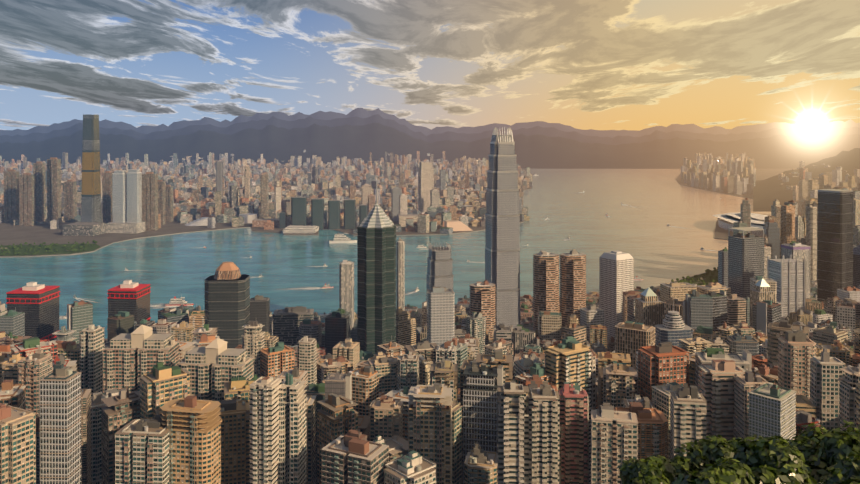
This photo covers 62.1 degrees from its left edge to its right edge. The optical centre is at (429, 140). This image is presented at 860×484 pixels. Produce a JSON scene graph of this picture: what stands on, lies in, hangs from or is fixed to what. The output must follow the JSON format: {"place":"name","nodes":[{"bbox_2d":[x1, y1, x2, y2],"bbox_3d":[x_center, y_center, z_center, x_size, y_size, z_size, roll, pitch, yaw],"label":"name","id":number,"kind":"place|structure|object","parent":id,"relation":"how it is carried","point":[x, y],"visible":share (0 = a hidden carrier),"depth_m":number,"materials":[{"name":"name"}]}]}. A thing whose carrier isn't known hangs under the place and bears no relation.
{"place":"outdoors","nodes":[
{"label":"outdoors","id":0,"kind":"place"},
{"bbox_2d":[4,157,172,233],"bbox_3d":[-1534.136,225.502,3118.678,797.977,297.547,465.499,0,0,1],"label":"high-rise buildings","id":1,"kind":"structure","parent":0,"point":[135,201],"depth_m":3130.51,"materials":[{"name":"concrete"}]},
{"bbox_2d":[0,168,531,256],"bbox_3d":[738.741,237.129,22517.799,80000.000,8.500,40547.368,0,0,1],"label":"shoreline","id":2,"kind":"structure","parent":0,"point":[12,233],"depth_m":2883.65,"materials":[{"name":"grey concrete"}]},
{"bbox_2d":[0,240,99,255],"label":"west kowloon park","id":3,"kind":"structure","parent":2,"relation":"on","point":[20,249],"depth_m":2479.83,"materials":[{"name":"green plant"}]},
{"bbox_2d":[63,114,105,235],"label":"skyscraper","id":4,"kind":"structure","parent":2,"relation":"on","point":[90,224],"depth_m":2906.91,"materials":[{"name":"glass"}]},
{"bbox_2d":[0,150,532,234],"bbox_3d":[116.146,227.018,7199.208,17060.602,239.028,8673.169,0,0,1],"label":"city buildings","id":5,"kind":"structure","parent":2,"relation":"on","point":[461,187],"depth_m":4772.72,"materials":[{"name":"concrete"}]},
{"bbox_2d":[121,153,486,170],"bbox_3d":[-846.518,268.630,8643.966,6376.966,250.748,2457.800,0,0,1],"label":"distant buildings","id":6,"kind":"structure","parent":2,"relation":"on","point":[297,162],"depth_m":8046.82,"materials":[{"name":"concrete"}]},
{"bbox_2d":[185,161,472,233],"bbox_3d":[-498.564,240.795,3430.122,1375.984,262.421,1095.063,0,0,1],"label":"waterfront buildings","id":7,"kind":"structure","parent":2,"relation":"on","point":[428,194],"depth_m":3142.01,"materials":[{"name":"concrete"}]},
{"bbox_2d":[0,169,770,338],"bbox_3d":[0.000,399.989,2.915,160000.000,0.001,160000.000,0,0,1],"label":"water","id":8,"kind":"structure","parent":0,"point":[651,242],"depth_m":2455.94,"materials":[{"name":"teal liquid"}]},
{"bbox_2d":[73,295,106,303],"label":"boat","id":9,"kind":"object","parent":8,"relation":"on","point":[83,299],"visible":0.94,"depth_m":1738.50,"materials":[{"name":"metal"}]},
{"bbox_2d":[150,295,193,307],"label":"ship","id":10,"kind":"object","parent":8,"relation":"on","point":[175,302],"visible":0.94,"depth_m":1666.81,"materials":[{"name":"metal"}]},
{"bbox_2d":[279,283,332,290],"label":"boat","id":11,"kind":"object","parent":8,"relation":"on","point":[323,287],"visible":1,"depth_m":1863.20,"materials":[{"name":"metal"}]},
{"bbox_2d":[320,312,331,320],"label":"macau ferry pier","id":12,"kind":"structure","parent":8,"relation":"in","point":[324,315],"depth_m":1543.24,"materials":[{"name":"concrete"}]},
{"bbox_2d":[329,233,356,243],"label":"cruise ship","id":13,"kind":"object","parent":8,"relation":"on","point":[340,238],"visible":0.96,"depth_m":2643.57,"materials":[{"name":"metal"}]},
{"bbox_2d":[105,221,732,341],"bbox_3d":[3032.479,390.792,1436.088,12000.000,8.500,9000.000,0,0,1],"label":"island shore","id":14,"kind":"structure","parent":0,"point":[721,233],"depth_m":2826.10,"materials":[{"name":"green plant"}]},
{"bbox_2d":[6,237,454,348],"bbox_3d":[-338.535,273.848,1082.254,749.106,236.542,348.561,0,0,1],"label":"high-rise buildings","id":15,"kind":"structure","parent":14,"relation":"on","point":[232,308],"depth_m":1121.00,"materials":[{"name":"glass"},{"name":"metal"},{"name":"concrete"}]},
{"bbox_2d":[0,281,859,483],"bbox_3d":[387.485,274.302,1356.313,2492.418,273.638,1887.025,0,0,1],"label":"apartment buildings","id":16,"kind":"structure","parent":14,"relation":"on","point":[162,426],"depth_m":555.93,"materials":[{"name":"concrete"}]},
{"bbox_2d":[416,127,519,333],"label":"skyscrapers","id":17,"kind":"structure","parent":14,"relation":"on","point":[502,244],"depth_m":1274.94,"materials":[{"name":"glass"}]},
{"bbox_2d":[470,189,859,346],"bbox_3d":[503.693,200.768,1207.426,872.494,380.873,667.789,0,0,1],"label":"high-rise buildings","id":18,"kind":"structure","parent":14,"relation":"on","point":[786,282],"depth_m":1281.42,"materials":[{"name":"glass"},{"name":"metal"},{"name":"concrete"}]},
{"bbox_2d":[671,267,717,285],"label":"trees","id":19,"kind":"object","parent":14,"relation":"on","point":[708,276],"visible":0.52,"depth_m":1950.99,"materials":[{"name":"green plant"}]},
{"bbox_2d":[0,123,859,168],"bbox_3d":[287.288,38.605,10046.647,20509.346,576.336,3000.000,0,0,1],"label":"mountains","id":20,"kind":"structure","parent":0,"point":[271,143],"depth_m":9411.21,"materials":[{"name":"grey stone"}]},
{"bbox_2d":[0,114,859,144],"bbox_3d":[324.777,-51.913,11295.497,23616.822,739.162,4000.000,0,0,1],"label":"mountains","id":21,"kind":"structure","parent":0,"point":[378,118],"depth_m":11187.39,"materials":[{"name":"grey stone"}]},
{"bbox_2d":[0,108,859,137],"bbox_3d":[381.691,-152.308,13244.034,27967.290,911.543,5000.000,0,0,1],"label":"mountains","id":22,"kind":"structure","parent":0,"point":[425,131],"depth_m":13133.19,"materials":[{"name":"grey stone"}]},
{"bbox_2d":[0,0,859,130],"label":"sky","id":23,"kind":"structure","parent":0,"point":[637,65],"materials":[{"name":"blue"}]},
{"bbox_2d":[675,169,800,216],"bbox_3d":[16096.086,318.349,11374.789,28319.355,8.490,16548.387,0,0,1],"label":"shoreline","id":24,"kind":"structure","parent":0,"point":[762,174],"depth_m":6857.27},
{"bbox_2d":[718,218,762,235],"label":"convention center","id":25,"kind":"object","parent":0,"point":[725,224],"depth_m":2984.22,"materials":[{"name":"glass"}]},
{"bbox_2d":[712,214,764,228],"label":"roof","id":26,"kind":"structure","parent":25,"relation":"on","point":[729,218],"depth_m":3013.38,"materials":[{"name":"metal"}]},
{"bbox_2d":[726,213,764,224],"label":"roof","id":27,"kind":"structure","parent":26,"relation":"on","point":[753,220],"depth_m":2976.99,"materials":[{"name":"metal"}]},
{"bbox_2d":[739,212,766,219],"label":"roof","id":28,"kind":"structure","parent":27,"relation":"on","point":[758,216],"depth_m":3016.57,"materials":[{"name":"metal"}]},
{"bbox_2d":[681,152,859,280],"bbox_3d":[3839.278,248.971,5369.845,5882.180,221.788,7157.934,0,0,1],"label":"city buildings","id":29,"kind":"structure","parent":0,"point":[785,223],"depth_m":3436.97,"materials":[{"name":"concrete"}]},
{"bbox_2d":[753,148,859,211],"bbox_3d":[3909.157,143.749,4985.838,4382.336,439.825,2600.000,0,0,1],"label":"island hills","id":30,"kind":"structure","parent":0,"point":[767,192],"depth_m":4733.40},
{"bbox_3d":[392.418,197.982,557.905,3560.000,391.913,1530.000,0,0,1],"label":"island slope","id":31,"kind":"object","parent":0,"visible":0},
{"bbox_2d":[357,180,395,354],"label":"skyscraper","id":32,"kind":"structure","parent":31,"relation":"on","point":[376,277],"depth_m":975.64,"materials":[{"name":"glass"},{"name":"metal"}]},
{"bbox_2d":[618,454,678,483],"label":"tree","id":33,"kind":"object","parent":31,"relation":"on","point":[653,469],"visible":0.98,"depth_m":57.51,"materials":[{"name":"green plant"}]},
{"bbox_2d":[669,455,698,475],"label":"tree","id":34,"kind":"object","parent":31,"relation":"on","point":[683,466],"visible":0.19,"depth_m":69.35,"materials":[{"name":"green plant"}]},
{"bbox_2d":[674,434,745,472],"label":"tree","id":35,"kind":"object","parent":31,"relation":"on","point":[702,453],"visible":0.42,"depth_m":74.56,"materials":[{"name":"green plant"}]},
{"bbox_2d":[672,456,754,483],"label":"tree","id":36,"kind":"object","parent":31,"relation":"on","point":[731,472],"visible":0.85,"depth_m":49.87,"materials":[{"name":"green plant"}]},
{"bbox_2d":[713,457,728,466],"bbox_3d":[26.919,48.197,62.224,9.411,40.302,9.709,0,0,1],"label":"tree","id":37,"kind":"object","parent":31,"relation":"on","point":[719,461],"depth_m":63.36,"materials":[{"name":"green plant"}]},
{"bbox_2d":[721,461,818,483],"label":"tree","id":38,"kind":"object","parent":31,"relation":"on","point":[814,481],"visible":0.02,"depth_m":54.02,"materials":[{"name":"green plant"}]},
{"bbox_2d":[733,434,812,483],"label":"tree","id":39,"kind":"object","parent":31,"relation":"on","point":[773,460],"visible":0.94,"depth_m":52.80,"materials":[{"name":"green plant"}]},
{"bbox_2d":[788,431,853,477],"bbox_3d":[33.541,44.934,59.124,8.995,41.473,10.312,0,1,38],"label":"tree","id":40,"kind":"object","parent":31,"relation":"on","point":[798,441],"visible":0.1,"depth_m":59.43,"materials":[{"name":"green plant"}]},
{"bbox_2d":[793,422,859,441],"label":"tree","id":41,"kind":"object","parent":31,"relation":"on","point":[809,433],"visible":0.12,"depth_m":65.99,"materials":[{"name":"green plant"}]},
{"bbox_2d":[800,420,859,483],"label":"tree","id":42,"kind":"object","parent":31,"relation":"on","point":[841,447],"visible":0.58,"depth_m":55.43,"materials":[{"name":"green plant"}]},
{"bbox_2d":[817,462,846,483],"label":"tree","id":43,"kind":"object","parent":31,"relation":"on","point":[834,475],"visible":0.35,"depth_m":45.14,"materials":[{"name":"green plant"}]},
{"bbox_2d":[834,455,859,483],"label":"tree","id":44,"kind":"object","parent":31,"relation":"on","point":[850,472],"visible":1,"depth_m":42.22,"materials":[{"name":"green plant"}]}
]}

